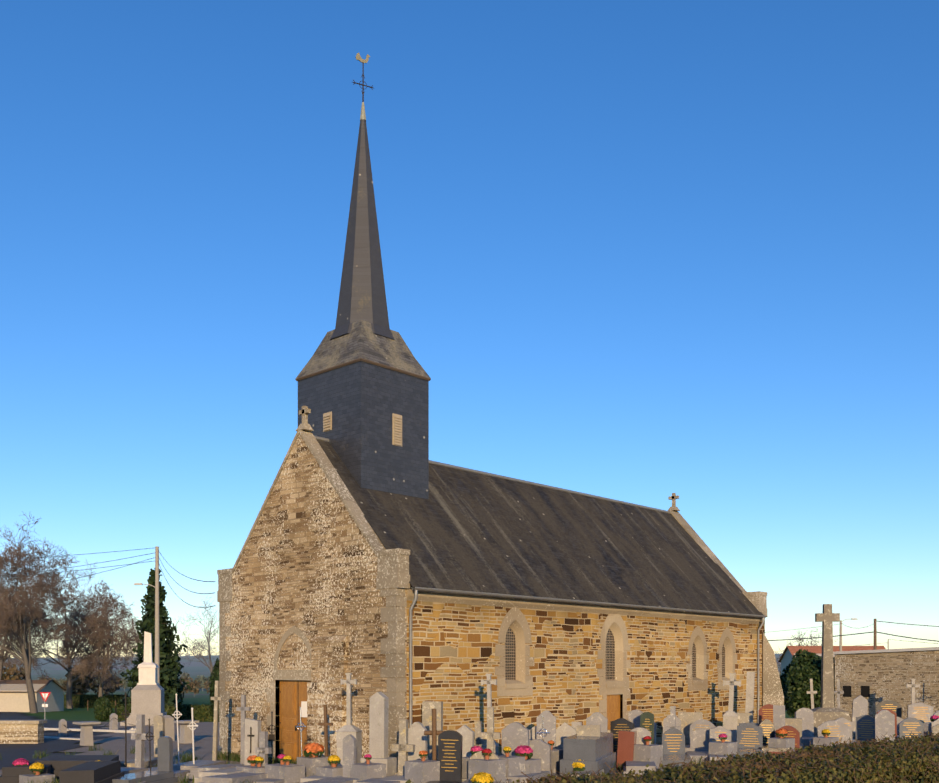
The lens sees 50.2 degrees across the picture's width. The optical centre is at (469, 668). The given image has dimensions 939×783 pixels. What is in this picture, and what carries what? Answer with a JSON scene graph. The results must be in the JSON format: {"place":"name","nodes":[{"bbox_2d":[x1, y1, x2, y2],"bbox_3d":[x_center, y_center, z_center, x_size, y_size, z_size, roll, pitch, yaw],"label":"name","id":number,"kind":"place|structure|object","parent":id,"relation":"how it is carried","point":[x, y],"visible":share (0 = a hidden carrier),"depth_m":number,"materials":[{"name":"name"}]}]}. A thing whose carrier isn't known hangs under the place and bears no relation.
{"place":"outdoors","nodes":[
{"label":"outdoors","id":0,"kind":"place"},
{"bbox_2d":[0,732,111,768],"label":"road","id":1,"kind":"structure","parent":0,"point":[10,753],"depth_m":35.32,"materials":[{"name":"grey asphalt"}]},
{"bbox_2d":[0,712,124,731],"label":"road","id":2,"kind":"structure","parent":0,"point":[17,716],"depth_m":62.83,"materials":[{"name":"grey asphalt"}]},
{"bbox_2d":[0,722,646,782],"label":"gravel ground","id":3,"kind":"structure","parent":0,"point":[203,739],"depth_m":36.43,"materials":[{"name":"grey gravel"}]},
{"bbox_2d":[0,654,792,769],"bbox_3d":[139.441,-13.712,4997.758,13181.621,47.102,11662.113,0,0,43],"label":"ground","id":4,"kind":"structure","parent":0,"point":[194,669],"depth_m":649.37,"materials":[{"name":"green plant"}]},
{"bbox_2d":[0,720,46,743],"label":"stone wall","id":5,"kind":"structure","parent":4,"relation":"on","point":[21,731],"depth_m":37.11,"materials":[{"name":"stone"}]},
{"bbox_2d":[0,554,61,679],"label":"bare tree","id":6,"kind":"object","parent":4,"relation":"on","point":[1,663],"visible":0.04,"depth_m":126.87,"materials":[{"name":"brown plant"}]},
{"bbox_2d":[0,680,66,711],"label":"house","id":7,"kind":"structure","parent":4,"relation":"on","point":[13,695],"depth_m":112.27,"materials":[{"name":"white paint"}]},
{"bbox_2d":[0,511,81,712],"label":"bare tree","id":8,"kind":"object","parent":4,"relation":"on","point":[10,617],"visible":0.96,"depth_m":106.34,"materials":[{"name":"brown plant"}]},
{"bbox_2d":[40,692,50,719],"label":"yield sign","id":9,"kind":"object","parent":4,"relation":"on","point":[45,695],"visible":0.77,"depth_m":80.66,"materials":[{"name":"metal"}]},
{"bbox_2d":[0,553,121,708],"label":"bare tree","id":10,"kind":"object","parent":4,"relation":"on","point":[69,703],"visible":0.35,"depth_m":135.00,"materials":[{"name":"brown plant"}]},
{"bbox_2d":[2,664,132,694],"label":"tree line","id":11,"kind":"object","parent":4,"relation":"on","point":[82,689],"visible":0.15,"depth_m":170.31,"materials":[{"name":"green plant"}]},
{"bbox_2d":[44,728,135,739],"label":"white kerbs","id":12,"kind":"structure","parent":4,"relation":"on","point":[104,730],"depth_m":43.79,"materials":[{"name":"paint"}]},
{"bbox_2d":[48,582,143,696],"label":"bare tree","id":13,"kind":"object","parent":4,"relation":"on","point":[99,641],"visible":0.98,"depth_m":116.70,"materials":[{"name":"brown plant"}]},
{"bbox_2d":[64,694,128,707],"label":"roadside hedge","id":14,"kind":"object","parent":4,"relation":"on","point":[79,701],"visible":0.27,"depth_m":142.01,"materials":[{"name":"green plant"}]},
{"bbox_2d":[93,696,112,720],"bbox_3d":[-22.849,2.592,62.392,1.164,1.714,1.222,0,0,43],"label":"shrub","id":15,"kind":"object","parent":4,"relation":"on","point":[103,709],"visible":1,"depth_m":62.06,"materials":[{"name":"green plant"}]},
{"bbox_2d":[0,546,214,684],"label":"utility pole","id":16,"kind":"object","parent":4,"relation":"on","point":[157,642],"visible":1,"depth_m":58.15,"materials":[{"name":"concrete"}]},
{"bbox_2d":[4,675,212,694],"bbox_3d":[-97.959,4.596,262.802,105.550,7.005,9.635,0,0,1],"label":"tree line","id":17,"kind":"object","parent":4,"relation":"on","point":[195,683],"visible":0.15,"depth_m":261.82,"materials":[{"name":"green plant"}]},
{"bbox_2d":[13,653,212,657],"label":"hill woods","id":18,"kind":"object","parent":4,"relation":"on","point":[115,655],"visible":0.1,"depth_m":1412.61,"materials":[{"name":"grey plant"}]},
{"bbox_2d":[58,713,198,746],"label":"memorial posts","id":19,"kind":"object","parent":4,"relation":"on","point":[86,734],"visible":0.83,"depth_m":37.51,"materials":[{"name":"stone"}]},
{"bbox_2d":[120,631,174,725],"bbox_3d":[-16.104,0.643,50.174,2.300,4.991,2.300,0,0,-10],"label":"war memorial","id":20,"kind":"object","parent":4,"relation":"on","point":[147,695],"visible":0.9,"depth_m":49.58,"materials":[{"name":"stone"}]},
{"bbox_2d":[119,568,191,705],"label":"conifer tree","id":21,"kind":"object","parent":4,"relation":"on","point":[170,682],"visible":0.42,"depth_m":65.83,"materials":[{"name":"green plant"}]},
{"bbox_2d":[113,704,213,721],"bbox_3d":[-17.432,2.828,60.206,7.551,1.550,1.259,0,0,-32],"label":"memorial hedge","id":22,"kind":"object","parent":4,"relation":"on","point":[202,713],"visible":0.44,"depth_m":59.94,"materials":[{"name":"green plant"}]},
{"bbox_2d":[180,672,209,681],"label":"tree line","id":23,"kind":"object","parent":4,"relation":"on","point":[186,674],"visible":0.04,"depth_m":521.57,"materials":[{"name":"green plant"}]},
{"bbox_2d":[173,597,218,672],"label":"bare tree","id":24,"kind":"object","parent":4,"relation":"on","point":[202,646],"visible":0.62,"depth_m":190.71,"materials":[{"name":"brown plant"}]},
{"bbox_2d":[209,658,219,721],"bbox_3d":[-14.823,1.466,60.147,1.757,4.222,1.767,0,0,43],"label":"thuja bush","id":25,"kind":"object","parent":4,"relation":"on","point":[213,677],"visible":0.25,"depth_m":59.73,"materials":[{"name":"green plant"}]},
{"bbox_2d":[0,604,938,782],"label":"gravestones","id":26,"kind":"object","parent":4,"relation":"on","point":[429,749],"visible":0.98,"depth_m":25.48,"materials":[{"name":"grey stone"}]},
{"bbox_2d":[0,742,812,782],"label":"grass tufts","id":27,"kind":"object","parent":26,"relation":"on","point":[233,758],"visible":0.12,"depth_m":30.20,"materials":[{"name":"green plant"}]},
{"bbox_2d":[217,53,783,771],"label":"church","id":28,"kind":"structure","parent":4,"relation":"on","point":[391,561],"depth_m":29.50,"materials":[{"name":"stone"}]},
{"bbox_2d":[405,731,938,782],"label":"hedge","id":29,"kind":"object","parent":4,"relation":"on","point":[907,760],"visible":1,"depth_m":8.12,"materials":[{"name":"green plant"}]},
{"bbox_2d":[776,631,821,671],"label":"bare tree","id":30,"kind":"object","parent":4,"relation":"on","point":[790,644],"visible":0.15,"depth_m":166.65,"materials":[{"name":"brown plant"}]},
{"bbox_2d":[780,649,834,717],"bbox_3d":[17.444,1.092,51.258,3.343,4.265,3.402,0,0,43],"label":"laurel bush","id":31,"kind":"object","parent":4,"relation":"on","point":[802,669],"visible":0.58,"depth_m":50.34,"materials":[{"name":"green plant"}]},
{"bbox_2d":[793,629,835,645],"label":"bare tree","id":32,"kind":"object","parent":4,"relation":"on","point":[808,639],"visible":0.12,"depth_m":149.60,"materials":[{"name":"brown plant"}]},
{"bbox_2d":[778,646,885,710],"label":"house","id":33,"kind":"structure","parent":4,"relation":"on","point":[786,657],"depth_m":121.55,"materials":[{"name":"ceramic"}]},
{"bbox_2d":[839,618,857,650],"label":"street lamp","id":34,"kind":"object","parent":4,"relation":"on","point":[840,643],"visible":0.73,"depth_m":83.78,"materials":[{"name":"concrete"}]},
{"bbox_2d":[768,619,938,651],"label":"utility pole","id":35,"kind":"object","parent":4,"relation":"on","point":[875,638],"visible":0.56,"depth_m":68.88,"materials":[{"name":"brown wood"}]},
{"bbox_2d":[833,647,938,721],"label":"stone wall","id":36,"kind":"structure","parent":4,"relation":"on","point":[874,678],"depth_m":46.07,"materials":[{"name":"beige stone"}]},
{"bbox_2d":[0,0,938,657],"label":"sky","id":37,"kind":"structure","parent":0,"point":[640,252],"materials":[{"name":"blue"}]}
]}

